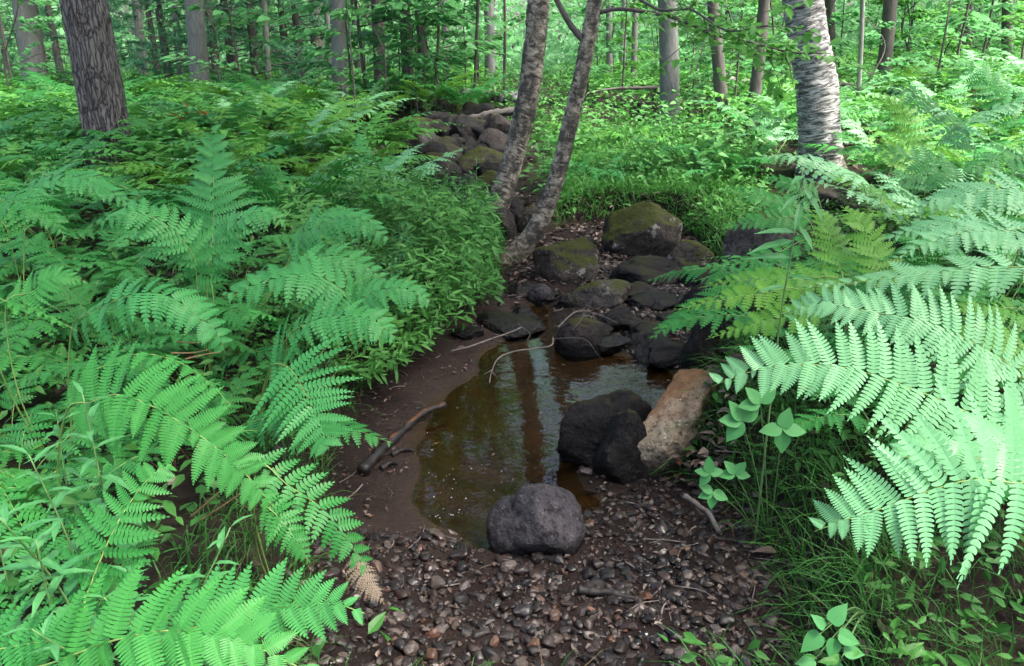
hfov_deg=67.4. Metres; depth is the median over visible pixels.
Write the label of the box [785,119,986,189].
fern
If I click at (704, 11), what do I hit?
sapling
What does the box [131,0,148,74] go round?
tree
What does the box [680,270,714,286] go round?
boulder
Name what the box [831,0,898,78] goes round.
sapling
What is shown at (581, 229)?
leaf litter
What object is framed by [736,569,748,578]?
pebble
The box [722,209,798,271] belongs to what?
boulder
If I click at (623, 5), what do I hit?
tree
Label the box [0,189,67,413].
fern
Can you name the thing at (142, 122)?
fern
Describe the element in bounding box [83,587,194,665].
weed
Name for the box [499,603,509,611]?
pebble
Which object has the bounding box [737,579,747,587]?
pebble
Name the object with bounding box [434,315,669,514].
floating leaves
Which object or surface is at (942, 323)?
fern
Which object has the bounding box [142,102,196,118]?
fern
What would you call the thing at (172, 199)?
fern
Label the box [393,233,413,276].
weed
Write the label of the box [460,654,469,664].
pebble
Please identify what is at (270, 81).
fern
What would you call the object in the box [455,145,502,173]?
boulder
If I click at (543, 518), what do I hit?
boulder
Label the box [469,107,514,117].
log
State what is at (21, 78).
fern
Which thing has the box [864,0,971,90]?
sapling
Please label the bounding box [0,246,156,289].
fern
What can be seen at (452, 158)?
boulder
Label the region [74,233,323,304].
fern
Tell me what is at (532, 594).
pebble
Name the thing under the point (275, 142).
fern
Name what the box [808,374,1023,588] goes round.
fern
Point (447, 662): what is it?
pebble
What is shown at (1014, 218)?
fern
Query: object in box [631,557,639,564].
pebble
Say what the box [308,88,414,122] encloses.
fern
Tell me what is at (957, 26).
sapling
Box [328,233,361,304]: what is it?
weed
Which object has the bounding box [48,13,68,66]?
sapling
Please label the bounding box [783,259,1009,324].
fern
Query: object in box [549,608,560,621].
pebble
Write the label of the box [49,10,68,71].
sapling
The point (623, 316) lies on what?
boulder
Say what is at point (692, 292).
boulder
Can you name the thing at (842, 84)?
log
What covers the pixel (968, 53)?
fern
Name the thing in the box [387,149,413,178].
boulder
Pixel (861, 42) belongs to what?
tree
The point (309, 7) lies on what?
sapling
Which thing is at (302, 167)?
fern
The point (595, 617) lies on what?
leaf scraps
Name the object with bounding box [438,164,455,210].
weed
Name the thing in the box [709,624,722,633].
pebble
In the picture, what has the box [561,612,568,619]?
pebble
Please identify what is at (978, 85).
fern
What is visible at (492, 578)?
pebble
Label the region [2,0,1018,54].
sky
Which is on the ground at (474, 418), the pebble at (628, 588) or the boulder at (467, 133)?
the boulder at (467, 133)
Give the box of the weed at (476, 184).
[466,158,488,214]
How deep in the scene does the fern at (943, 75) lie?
10.63 m
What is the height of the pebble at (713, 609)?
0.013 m
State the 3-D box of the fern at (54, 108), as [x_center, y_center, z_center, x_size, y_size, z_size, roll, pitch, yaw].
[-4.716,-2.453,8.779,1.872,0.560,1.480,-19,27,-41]
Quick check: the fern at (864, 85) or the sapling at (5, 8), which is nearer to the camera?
the fern at (864, 85)
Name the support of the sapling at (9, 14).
on the ground at (474, 418)
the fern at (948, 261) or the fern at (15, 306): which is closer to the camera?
the fern at (15, 306)
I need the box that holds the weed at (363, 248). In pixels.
[356,228,385,291]
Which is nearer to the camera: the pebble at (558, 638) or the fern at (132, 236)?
the pebble at (558, 638)
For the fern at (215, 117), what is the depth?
7.98 m
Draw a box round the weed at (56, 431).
[23,404,110,528]
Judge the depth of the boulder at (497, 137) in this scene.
8.37 m
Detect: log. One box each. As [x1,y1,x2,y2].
[452,88,517,103]
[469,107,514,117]
[589,86,659,93]
[701,76,749,86]
[839,79,930,98]
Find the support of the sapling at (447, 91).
on the ground at (474, 418)
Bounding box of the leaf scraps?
[299,351,802,665]
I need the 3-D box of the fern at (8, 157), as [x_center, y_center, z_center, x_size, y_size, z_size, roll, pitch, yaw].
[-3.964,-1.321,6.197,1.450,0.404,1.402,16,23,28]
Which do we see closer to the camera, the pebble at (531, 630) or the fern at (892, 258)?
the pebble at (531, 630)
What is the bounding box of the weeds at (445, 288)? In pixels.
[272,143,507,388]
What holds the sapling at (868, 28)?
on the ground at (474, 418)
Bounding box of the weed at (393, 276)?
[381,253,400,306]
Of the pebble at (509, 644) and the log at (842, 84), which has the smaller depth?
the pebble at (509, 644)
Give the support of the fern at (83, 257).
on the ground at (474, 418)
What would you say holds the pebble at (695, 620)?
on the ground at (474, 418)
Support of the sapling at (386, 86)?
on the ground at (474, 418)
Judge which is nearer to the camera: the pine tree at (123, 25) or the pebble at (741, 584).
the pebble at (741, 584)
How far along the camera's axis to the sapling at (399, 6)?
11.74 m
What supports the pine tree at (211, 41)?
on the ground at (474, 418)
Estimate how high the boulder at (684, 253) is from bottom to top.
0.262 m
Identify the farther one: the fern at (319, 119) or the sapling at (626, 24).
the sapling at (626, 24)
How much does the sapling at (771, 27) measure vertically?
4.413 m
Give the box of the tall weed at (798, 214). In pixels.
[746,169,822,547]
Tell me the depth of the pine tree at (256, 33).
20.48 m
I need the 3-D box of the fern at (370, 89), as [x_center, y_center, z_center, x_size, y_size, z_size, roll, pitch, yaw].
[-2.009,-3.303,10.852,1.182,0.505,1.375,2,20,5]
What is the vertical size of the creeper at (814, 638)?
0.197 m
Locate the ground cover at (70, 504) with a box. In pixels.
[0,148,488,665]
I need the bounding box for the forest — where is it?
[0,0,1023,78]
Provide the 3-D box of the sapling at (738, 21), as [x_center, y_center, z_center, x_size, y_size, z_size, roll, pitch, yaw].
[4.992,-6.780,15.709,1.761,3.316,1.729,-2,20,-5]
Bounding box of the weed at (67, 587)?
[0,501,136,663]
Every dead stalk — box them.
[171,350,206,353]
[176,340,223,342]
[185,352,219,359]
[190,472,241,517]
[199,477,264,521]
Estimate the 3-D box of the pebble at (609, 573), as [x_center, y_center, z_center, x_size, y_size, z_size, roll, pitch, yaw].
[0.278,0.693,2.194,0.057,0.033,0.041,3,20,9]
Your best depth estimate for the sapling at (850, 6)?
18.95 m
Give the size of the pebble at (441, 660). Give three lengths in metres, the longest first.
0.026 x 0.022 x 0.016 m
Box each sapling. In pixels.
[0,0,20,73]
[0,0,65,93]
[0,10,43,49]
[0,13,152,88]
[14,0,65,62]
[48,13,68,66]
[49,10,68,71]
[133,0,170,62]
[133,0,501,102]
[140,0,256,85]
[147,24,174,63]
[153,0,309,70]
[159,0,305,94]
[217,3,371,81]
[242,1,324,85]
[282,0,386,107]
[291,0,388,130]
[322,0,440,112]
[323,0,456,107]
[345,1,383,68]
[346,0,433,109]
[347,9,372,82]
[354,0,584,88]
[361,0,467,110]
[366,7,471,77]
[371,72,400,121]
[384,0,433,61]
[384,2,449,110]
[385,31,400,68]
[391,13,434,57]
[394,3,518,53]
[395,0,467,111]
[400,23,436,84]
[406,0,504,110]
[406,70,434,113]
[413,0,491,70]
[414,0,488,101]
[430,71,454,114]
[443,0,604,89]
[445,0,520,83]
[456,0,521,60]
[546,0,657,75]
[566,3,604,61]
[569,0,623,102]
[594,29,605,77]
[600,11,630,73]
[609,0,659,105]
[612,1,678,84]
[613,0,646,62]
[617,15,648,77]
[638,0,691,72]
[644,0,711,99]
[646,6,698,80]
[678,0,728,115]
[681,0,757,118]
[681,1,725,71]
[687,0,720,63]
[692,32,736,97]
[694,0,752,74]
[704,0,749,64]
[722,0,741,35]
[725,1,783,61]
[730,0,782,76]
[732,0,784,64]
[733,0,792,75]
[738,0,791,95]
[740,14,780,68]
[774,11,783,40]
[826,0,881,56]
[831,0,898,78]
[835,0,931,67]
[836,0,902,50]
[837,8,909,117]
[848,3,950,94]
[851,1,879,62]
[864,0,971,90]
[868,4,941,66]
[893,0,941,63]
[895,0,940,40]
[898,0,1023,91]
[913,0,1002,71]
[920,0,1023,60]
[920,2,950,45]
[923,6,959,52]
[926,0,960,51]
[935,0,984,75]
[935,0,1021,26]
[939,3,1023,55]
[941,0,987,57]
[971,0,1019,60]
[984,1,1019,55]
[996,1,1023,73]
[1004,0,1023,46]
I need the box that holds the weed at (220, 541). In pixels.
[164,514,252,665]
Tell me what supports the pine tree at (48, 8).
on the ground at (474, 418)
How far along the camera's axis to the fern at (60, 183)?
4.54 m
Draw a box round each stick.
[379,461,397,470]
[389,448,413,456]
[578,585,637,601]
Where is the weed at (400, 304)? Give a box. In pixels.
[391,270,412,335]
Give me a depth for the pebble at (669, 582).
2.13 m
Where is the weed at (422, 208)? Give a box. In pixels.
[412,184,433,234]
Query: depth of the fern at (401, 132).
7.02 m
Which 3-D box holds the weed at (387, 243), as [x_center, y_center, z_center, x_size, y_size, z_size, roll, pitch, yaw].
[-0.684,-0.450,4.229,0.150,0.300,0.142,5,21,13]
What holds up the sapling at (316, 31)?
on the ground at (474, 418)
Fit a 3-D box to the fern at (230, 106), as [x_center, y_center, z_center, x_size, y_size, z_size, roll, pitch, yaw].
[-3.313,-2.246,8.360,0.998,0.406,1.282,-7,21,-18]
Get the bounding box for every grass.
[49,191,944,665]
[152,196,576,665]
[526,120,780,255]
[649,291,1023,665]
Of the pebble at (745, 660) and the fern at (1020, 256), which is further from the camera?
the fern at (1020, 256)
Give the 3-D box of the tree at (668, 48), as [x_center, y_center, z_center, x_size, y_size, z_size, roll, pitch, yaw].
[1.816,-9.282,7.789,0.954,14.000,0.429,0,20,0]
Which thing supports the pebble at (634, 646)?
on the ground at (474, 418)
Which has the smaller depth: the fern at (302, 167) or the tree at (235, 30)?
the fern at (302, 167)
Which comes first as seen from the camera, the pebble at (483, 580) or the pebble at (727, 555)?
the pebble at (483, 580)
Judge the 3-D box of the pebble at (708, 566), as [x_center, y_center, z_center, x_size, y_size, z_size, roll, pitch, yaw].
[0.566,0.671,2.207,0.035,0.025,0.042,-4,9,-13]
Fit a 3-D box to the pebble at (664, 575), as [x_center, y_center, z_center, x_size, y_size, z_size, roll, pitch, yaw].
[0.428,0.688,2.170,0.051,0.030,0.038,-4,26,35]
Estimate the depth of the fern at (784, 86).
10.51 m
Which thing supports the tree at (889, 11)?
on the ground at (474, 418)
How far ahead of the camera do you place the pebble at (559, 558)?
2.27 m
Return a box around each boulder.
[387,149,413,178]
[396,116,431,147]
[398,176,434,196]
[411,141,447,155]
[414,152,461,179]
[417,132,437,146]
[417,155,449,188]
[420,111,449,119]
[428,119,444,132]
[435,126,450,136]
[437,136,459,146]
[441,115,455,127]
[445,144,462,158]
[448,156,457,162]
[448,173,484,197]
[449,113,477,142]
[450,134,459,138]
[451,326,483,340]
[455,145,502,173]
[456,102,494,114]
[456,137,467,146]
[460,193,482,205]
[464,143,473,152]
[471,117,485,137]
[473,128,507,152]
[474,158,501,175]
[475,310,545,339]
[477,170,496,196]
[480,139,494,149]
[483,113,511,134]
[486,483,585,556]
[493,207,516,239]
[504,283,529,296]
[509,197,525,223]
[512,305,537,317]
[517,205,535,231]
[521,281,536,289]
[526,283,557,306]
[532,237,598,282]
[544,290,559,302]
[554,316,605,361]
[555,293,575,307]
[557,390,651,466]
[570,279,631,307]
[586,237,595,244]
[592,408,649,484]
[599,334,632,354]
[600,304,642,332]
[600,321,613,336]
[601,201,682,257]
[609,255,681,285]
[624,100,657,120]
[624,331,673,368]
[626,290,678,310]
[627,281,655,297]
[629,320,664,333]
[637,368,719,478]
[647,342,684,367]
[651,298,665,311]
[655,311,687,330]
[666,240,717,271]
[666,353,680,367]
[678,282,729,319]
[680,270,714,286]
[680,318,730,369]
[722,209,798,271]
[785,180,886,216]
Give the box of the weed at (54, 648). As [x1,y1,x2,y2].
[1,610,116,665]
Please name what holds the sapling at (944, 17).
on the ground at (474, 418)
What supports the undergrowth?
on the ground at (474, 418)
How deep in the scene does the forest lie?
27.41 m
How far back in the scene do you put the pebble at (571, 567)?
2.23 m
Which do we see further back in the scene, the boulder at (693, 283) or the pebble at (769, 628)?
the boulder at (693, 283)
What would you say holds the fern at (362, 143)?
on the ground at (474, 418)
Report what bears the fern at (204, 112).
on the ground at (474, 418)
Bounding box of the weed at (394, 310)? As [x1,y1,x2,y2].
[377,261,400,316]
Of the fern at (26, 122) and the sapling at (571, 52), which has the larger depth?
the sapling at (571, 52)
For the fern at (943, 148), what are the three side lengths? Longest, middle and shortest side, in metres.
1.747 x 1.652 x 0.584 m
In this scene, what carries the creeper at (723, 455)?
on the ground at (474, 418)
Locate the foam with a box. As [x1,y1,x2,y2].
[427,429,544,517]
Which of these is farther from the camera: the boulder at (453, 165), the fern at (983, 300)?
the boulder at (453, 165)
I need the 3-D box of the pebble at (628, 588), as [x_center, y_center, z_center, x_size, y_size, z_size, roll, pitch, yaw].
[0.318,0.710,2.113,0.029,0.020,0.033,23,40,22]
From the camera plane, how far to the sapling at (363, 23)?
16.46 m
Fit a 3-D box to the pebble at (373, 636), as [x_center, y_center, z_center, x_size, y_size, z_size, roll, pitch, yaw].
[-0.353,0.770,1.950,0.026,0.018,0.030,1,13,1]
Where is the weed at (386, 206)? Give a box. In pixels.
[372,173,395,235]
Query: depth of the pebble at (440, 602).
2.09 m
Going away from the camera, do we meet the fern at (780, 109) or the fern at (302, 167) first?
the fern at (302, 167)
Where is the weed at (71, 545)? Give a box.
[0,442,127,646]
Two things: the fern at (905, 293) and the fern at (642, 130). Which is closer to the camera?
the fern at (905, 293)
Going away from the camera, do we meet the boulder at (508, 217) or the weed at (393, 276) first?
the weed at (393, 276)
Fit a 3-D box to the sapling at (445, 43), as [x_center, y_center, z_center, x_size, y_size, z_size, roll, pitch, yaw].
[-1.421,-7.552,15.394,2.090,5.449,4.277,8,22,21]
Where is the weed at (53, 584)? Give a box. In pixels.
[0,522,118,665]
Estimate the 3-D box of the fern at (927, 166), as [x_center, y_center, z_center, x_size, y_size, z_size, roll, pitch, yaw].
[1.645,-0.327,3.063,0.612,0.824,0.177,3,20,7]
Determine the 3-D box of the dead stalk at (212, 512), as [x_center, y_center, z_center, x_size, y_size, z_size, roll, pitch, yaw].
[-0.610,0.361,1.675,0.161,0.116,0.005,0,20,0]
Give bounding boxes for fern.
[0,70,50,88]
[0,86,56,107]
[0,90,62,135]
[0,110,63,135]
[0,113,80,161]
[0,125,131,192]
[0,134,25,145]
[0,135,41,147]
[0,136,103,176]
[0,160,71,214]
[0,160,133,371]
[0,164,143,216]
[0,181,201,259]
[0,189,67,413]
[0,221,174,296]
[0,221,236,319]
[0,228,117,259]
[0,244,162,371]
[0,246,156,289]
[0,253,105,290]
[0,255,172,365]
[0,264,86,484]
[0,273,35,290]
[0,294,258,394]
[0,301,69,388]
[0,302,40,360]
[0,305,142,390]
[0,314,316,426]
[0,358,150,454]
[0,376,18,383]
[0,382,220,599]
[0,389,199,524]
[0,430,256,599]
[0,476,93,510]
[0,534,295,665]
[0,557,364,665]
[0,572,43,609]
[1,125,82,160]
[1,169,27,175]
[1,175,109,219]
[2,95,46,121]
[3,168,187,256]
[4,142,302,239]
[5,67,142,97]
[7,118,80,146]
[7,356,391,516]
[9,264,263,359]
[12,96,165,123]
[26,73,168,93]
[29,97,217,123]
[40,462,175,662]
[44,87,185,102]
[47,107,232,170]
[49,193,264,259]
[55,127,84,166]
[57,338,278,533]
[58,242,279,288]
[66,350,228,507]
[67,274,231,455]
[69,87,176,128]
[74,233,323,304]
[94,136,326,215]
[95,197,224,402]
[96,147,288,182]
[110,279,326,404]
[124,82,179,99]
[125,92,184,127]
[128,103,269,144]
[129,116,175,154]
[133,96,332,152]
[136,284,305,369]
[140,88,254,111]
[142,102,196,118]
[145,94,222,113]
[149,90,221,125]
[152,127,312,165]
[153,123,304,162]
[153,239,367,288]
[154,105,250,132]
[154,170,360,237]
[166,153,381,225]
[168,102,209,124]
[174,124,261,367]
[175,156,429,228]
[181,81,310,126]
[193,82,248,100]
[196,73,321,99]
[201,256,393,316]
[202,105,394,157]
[203,205,286,390]
[206,94,296,138]
[209,68,330,103]
[209,69,322,86]
[217,152,367,211]
[220,247,429,419]
[226,76,326,101]
[230,87,360,141]
[232,204,388,364]
[237,144,382,182]
[245,105,371,173]
[247,310,363,458]
[253,448,372,598]
[262,78,370,122]
[264,81,361,109]
[287,137,448,183]
[288,118,445,164]
[290,133,451,214]
[298,114,386,136]
[300,143,464,221]
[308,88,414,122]
[322,69,433,106]
[328,80,409,116]
[343,556,383,603]
[382,67,490,110]
[386,82,470,109]
[417,73,517,110]
[422,83,514,104]
[530,153,617,181]
[543,121,630,147]
[569,153,651,180]
[599,127,675,145]
[625,134,730,163]
[648,245,953,339]
[653,254,1014,382]
[672,235,840,364]
[676,149,757,185]
[679,100,863,145]
[687,95,875,163]
[692,260,943,326]
[700,247,929,307]
[702,138,806,178]
[709,317,1023,495]
[717,174,825,318]
[722,311,963,413]
[730,72,847,95]
[739,83,796,112]
[747,91,850,140]
[749,153,868,240]
[754,346,1023,532]
[759,262,961,333]
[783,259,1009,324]
[784,72,929,103]
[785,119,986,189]
[785,279,1023,417]
[792,99,877,114]
[802,206,1023,416]
[805,165,1023,250]
[808,205,904,345]
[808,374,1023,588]
[810,142,1006,223]
[814,231,988,307]
[816,167,1023,260]
[818,223,1019,282]
[832,290,1023,389]
[834,112,987,175]
[840,91,929,142]
[844,108,1023,148]
[847,124,1023,187]
[851,70,994,116]
[858,143,1006,350]
[858,145,1023,187]
[858,250,1023,341]
[860,267,1022,333]
[870,92,935,233]
[871,68,969,87]
[871,109,1023,149]
[879,228,1023,307]
[880,84,1023,291]
[882,141,1023,329]
[889,66,933,88]
[895,233,1023,286]
[897,56,1023,95]
[898,258,1023,341]
[900,61,955,78]
[901,63,985,77]
[903,341,1004,419]
[908,100,1023,145]
[927,175,1023,244]
[936,131,998,153]
[938,48,1020,92]
[939,67,1023,105]
[947,291,1023,441]
[948,130,1023,179]
[950,117,1023,137]
[951,422,1023,503]
[953,274,1023,310]
[957,230,1023,265]
[958,59,1023,194]
[959,213,1023,232]
[964,305,1023,390]
[965,177,1023,240]
[972,143,1022,188]
[973,47,1023,71]
[978,75,1023,104]
[989,57,1023,72]
[1001,83,1023,99]
[1004,333,1023,340]
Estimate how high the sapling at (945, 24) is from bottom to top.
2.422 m
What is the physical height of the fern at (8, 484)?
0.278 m
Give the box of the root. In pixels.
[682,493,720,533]
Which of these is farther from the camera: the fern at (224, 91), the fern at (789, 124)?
the fern at (224, 91)
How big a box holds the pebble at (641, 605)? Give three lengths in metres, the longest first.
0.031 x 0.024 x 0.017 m
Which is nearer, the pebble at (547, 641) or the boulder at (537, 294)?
the pebble at (547, 641)
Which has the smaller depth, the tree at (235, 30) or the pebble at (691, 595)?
the pebble at (691, 595)
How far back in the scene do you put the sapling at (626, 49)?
21.52 m
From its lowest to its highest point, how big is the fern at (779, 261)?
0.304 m
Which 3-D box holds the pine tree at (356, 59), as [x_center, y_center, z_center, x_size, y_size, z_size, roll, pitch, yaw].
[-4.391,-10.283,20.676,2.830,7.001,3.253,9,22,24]
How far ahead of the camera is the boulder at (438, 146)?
7.67 m
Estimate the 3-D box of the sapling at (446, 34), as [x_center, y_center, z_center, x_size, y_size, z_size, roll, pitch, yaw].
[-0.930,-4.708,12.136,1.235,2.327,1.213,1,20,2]
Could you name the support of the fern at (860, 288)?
on the ground at (474, 418)
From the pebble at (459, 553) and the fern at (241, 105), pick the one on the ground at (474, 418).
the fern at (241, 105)
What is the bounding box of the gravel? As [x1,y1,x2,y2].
[266,248,824,665]
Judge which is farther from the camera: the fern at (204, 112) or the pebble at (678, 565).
the fern at (204, 112)
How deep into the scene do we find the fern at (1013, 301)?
2.97 m
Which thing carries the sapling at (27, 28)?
on the ground at (474, 418)
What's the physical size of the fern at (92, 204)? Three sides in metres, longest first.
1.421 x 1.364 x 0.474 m
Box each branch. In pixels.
[357,402,446,476]
[450,324,529,351]
[485,337,553,382]
[553,307,615,357]
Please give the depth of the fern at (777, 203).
3.13 m
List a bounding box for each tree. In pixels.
[0,0,147,89]
[0,0,161,84]
[0,1,65,71]
[11,0,48,92]
[56,0,172,67]
[59,0,138,176]
[111,0,209,78]
[116,0,249,95]
[118,0,286,87]
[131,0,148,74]
[161,0,261,71]
[163,0,350,83]
[168,0,309,82]
[170,0,184,80]
[184,0,212,103]
[208,0,308,71]
[219,0,354,80]
[230,0,237,70]
[239,0,370,95]
[261,0,270,82]
[267,7,276,62]
[269,0,350,67]
[303,0,400,69]
[308,0,323,79]
[323,2,331,77]
[330,0,348,119]
[371,0,386,100]
[399,0,417,105]
[417,3,426,101]
[442,0,449,72]
[484,0,494,85]
[486,0,549,217]
[496,0,866,263]
[606,0,612,72]
[618,0,625,75]
[630,0,637,89]
[658,0,682,126]
[707,1,732,142]
[724,1,735,52]
[744,0,769,129]
[782,0,850,183]
[824,0,835,64]
[853,0,864,127]
[876,0,897,98]
[959,0,973,58]
[1000,0,1012,72]
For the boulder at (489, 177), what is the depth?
7.04 m
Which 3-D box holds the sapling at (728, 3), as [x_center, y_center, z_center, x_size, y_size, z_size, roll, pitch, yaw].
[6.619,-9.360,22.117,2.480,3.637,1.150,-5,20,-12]
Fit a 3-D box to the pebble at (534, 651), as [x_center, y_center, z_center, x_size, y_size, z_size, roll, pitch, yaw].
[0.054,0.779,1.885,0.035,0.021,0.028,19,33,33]
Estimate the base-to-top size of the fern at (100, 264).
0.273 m
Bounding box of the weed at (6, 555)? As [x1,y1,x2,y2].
[0,481,69,660]
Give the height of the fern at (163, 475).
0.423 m
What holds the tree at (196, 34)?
on the ground at (474, 418)
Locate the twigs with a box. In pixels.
[275,222,790,640]
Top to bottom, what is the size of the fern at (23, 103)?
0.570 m
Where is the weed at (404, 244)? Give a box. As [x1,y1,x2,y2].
[395,224,411,263]
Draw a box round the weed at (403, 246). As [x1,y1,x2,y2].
[395,222,414,272]
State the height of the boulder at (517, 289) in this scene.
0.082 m
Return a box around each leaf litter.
[0,65,1023,658]
[408,188,745,348]
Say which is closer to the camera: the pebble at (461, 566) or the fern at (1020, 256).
the pebble at (461, 566)
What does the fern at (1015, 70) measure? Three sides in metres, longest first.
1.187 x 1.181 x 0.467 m
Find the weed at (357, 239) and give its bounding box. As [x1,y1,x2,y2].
[349,204,371,272]
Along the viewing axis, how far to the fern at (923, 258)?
3.52 m
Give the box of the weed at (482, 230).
[474,205,490,249]
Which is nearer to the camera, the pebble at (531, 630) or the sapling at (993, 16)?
the pebble at (531, 630)
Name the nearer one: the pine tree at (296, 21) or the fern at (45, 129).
the fern at (45, 129)
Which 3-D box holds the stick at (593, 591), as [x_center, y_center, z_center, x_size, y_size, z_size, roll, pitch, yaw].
[0.263,0.714,2.098,0.164,0.031,0.030,5,21,15]
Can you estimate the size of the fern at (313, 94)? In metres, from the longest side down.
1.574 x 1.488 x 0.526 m
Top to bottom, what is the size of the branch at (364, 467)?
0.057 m
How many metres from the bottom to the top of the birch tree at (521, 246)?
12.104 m
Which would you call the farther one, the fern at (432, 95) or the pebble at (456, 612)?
the fern at (432, 95)
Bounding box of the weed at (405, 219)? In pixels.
[393,192,419,261]
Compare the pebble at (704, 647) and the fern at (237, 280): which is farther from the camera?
the fern at (237, 280)
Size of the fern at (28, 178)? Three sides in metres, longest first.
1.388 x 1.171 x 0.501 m
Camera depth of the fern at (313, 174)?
5.40 m
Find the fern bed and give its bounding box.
[0,37,1023,209]
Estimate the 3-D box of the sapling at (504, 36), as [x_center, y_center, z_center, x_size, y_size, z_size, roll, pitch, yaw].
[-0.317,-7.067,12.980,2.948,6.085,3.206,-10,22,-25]
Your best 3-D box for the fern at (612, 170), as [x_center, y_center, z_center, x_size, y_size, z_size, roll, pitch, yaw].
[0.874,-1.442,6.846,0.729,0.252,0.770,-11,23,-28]
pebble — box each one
[368,631,378,640]
[369,613,379,620]
[375,656,383,665]
[386,570,401,580]
[391,657,402,665]
[394,589,408,599]
[394,637,406,650]
[402,642,418,655]
[413,561,420,566]
[414,567,422,574]
[416,649,423,655]
[424,647,437,660]
[427,589,438,598]
[430,575,445,589]
[431,641,443,655]
[433,616,445,624]
[435,623,448,633]
[437,600,443,605]
[437,658,444,663]
[438,646,452,659]
[439,560,447,567]
[444,658,450,665]
[449,547,469,561]
[453,593,468,606]
[453,609,459,615]
[454,560,469,572]
[456,571,462,577]
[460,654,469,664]
[466,643,480,657]
[468,557,476,562]
[471,620,477,625]
[472,650,483,661]
[479,578,487,583]
[481,647,500,660]
[487,653,500,665]
[489,575,496,580]
[489,635,498,647]
[493,611,501,617]
[498,630,515,642]
[499,587,513,598]
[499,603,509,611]
[500,560,516,572]
[505,640,513,647]
[512,603,532,617]
[512,637,519,643]
[513,564,529,574]
[515,649,523,654]
[524,581,533,587]
[526,638,540,647]
[526,646,540,656]
[527,626,536,635]
[529,592,536,596]
[530,552,544,564]
[531,619,539,627]
[532,602,542,613]
[539,592,548,597]
[541,635,556,647]
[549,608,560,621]
[549,632,563,645]
[554,553,564,564]
[558,625,572,634]
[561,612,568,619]
[562,633,571,640]
[566,563,576,571]
[574,619,583,628]
[582,567,596,578]
[583,617,593,629]
[584,581,593,595]
[589,576,605,587]
[592,558,605,568]
[597,650,605,659]
[599,567,618,581]
[612,641,628,654]
[614,559,625,569]
[615,582,624,588]
[616,596,624,603]
[621,611,633,618]
[623,585,631,592]
[630,638,642,650]
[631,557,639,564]
[631,642,639,648]
[636,602,645,609]
[640,612,657,623]
[646,555,653,561]
[653,641,659,647]
[654,562,666,571]
[655,555,670,565]
[656,570,671,581]
[660,566,676,576]
[662,645,674,654]
[664,626,677,637]
[666,579,674,585]
[666,591,675,602]
[667,555,675,564]
[670,630,684,643]
[675,561,682,569]
[677,575,683,582]
[681,601,689,606]
[681,623,690,630]
[682,570,693,579]
[685,550,692,556]
[685,608,692,614]
[686,591,698,599]
[690,615,704,627]
[691,611,703,617]
[697,576,705,586]
[697,645,707,650]
[704,562,713,570]
[709,573,726,584]
[709,607,715,614]
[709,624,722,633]
[718,613,736,628]
[723,551,731,558]
[727,576,733,582]
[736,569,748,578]
[736,638,745,646]
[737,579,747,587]
[738,652,752,665]
[744,569,752,576]
[753,655,763,665]
[764,622,774,629]
[765,613,777,629]
[765,637,775,644]
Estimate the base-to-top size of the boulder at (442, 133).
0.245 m
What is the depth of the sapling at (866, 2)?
23.11 m
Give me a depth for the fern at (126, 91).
9.99 m
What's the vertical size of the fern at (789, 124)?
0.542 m
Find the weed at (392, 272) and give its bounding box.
[388,228,409,276]
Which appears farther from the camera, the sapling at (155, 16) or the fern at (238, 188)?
the sapling at (155, 16)
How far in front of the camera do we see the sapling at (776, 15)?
17.75 m
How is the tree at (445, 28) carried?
on the ground at (474, 418)
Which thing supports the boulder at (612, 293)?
on the ground at (474, 418)
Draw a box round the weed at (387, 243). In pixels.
[378,226,395,266]
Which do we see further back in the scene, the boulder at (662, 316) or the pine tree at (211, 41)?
the pine tree at (211, 41)
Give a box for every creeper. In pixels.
[668,344,767,494]
[695,456,759,538]
[718,386,805,541]
[795,603,865,665]
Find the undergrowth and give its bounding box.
[659,177,1023,665]
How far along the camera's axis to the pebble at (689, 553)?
2.28 m
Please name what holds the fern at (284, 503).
on the ground at (474, 418)
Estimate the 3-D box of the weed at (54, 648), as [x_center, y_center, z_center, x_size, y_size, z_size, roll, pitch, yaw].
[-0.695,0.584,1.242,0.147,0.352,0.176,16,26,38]
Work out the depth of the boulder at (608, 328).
4.08 m
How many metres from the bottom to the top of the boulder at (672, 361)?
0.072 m
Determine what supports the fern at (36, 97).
on the ground at (474, 418)
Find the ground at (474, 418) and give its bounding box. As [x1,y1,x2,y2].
[0,46,1023,665]
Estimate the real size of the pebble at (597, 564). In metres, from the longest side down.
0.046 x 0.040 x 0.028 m
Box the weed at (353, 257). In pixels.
[350,230,364,287]
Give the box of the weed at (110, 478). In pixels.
[55,380,161,574]
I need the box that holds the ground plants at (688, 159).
[537,98,774,254]
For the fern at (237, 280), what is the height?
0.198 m
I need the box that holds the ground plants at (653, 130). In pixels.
[0,39,1023,191]
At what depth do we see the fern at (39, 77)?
10.82 m
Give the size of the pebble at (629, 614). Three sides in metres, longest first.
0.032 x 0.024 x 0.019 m
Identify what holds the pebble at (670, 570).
on the ground at (474, 418)
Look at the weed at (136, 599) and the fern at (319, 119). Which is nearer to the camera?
the weed at (136, 599)
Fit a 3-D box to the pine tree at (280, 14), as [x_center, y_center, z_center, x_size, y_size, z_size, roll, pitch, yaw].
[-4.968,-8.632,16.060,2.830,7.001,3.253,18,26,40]
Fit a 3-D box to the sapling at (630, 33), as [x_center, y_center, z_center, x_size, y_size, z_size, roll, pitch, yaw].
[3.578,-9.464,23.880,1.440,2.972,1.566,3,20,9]
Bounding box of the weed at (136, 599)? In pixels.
[100,565,178,665]
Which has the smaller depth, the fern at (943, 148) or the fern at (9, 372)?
the fern at (9, 372)

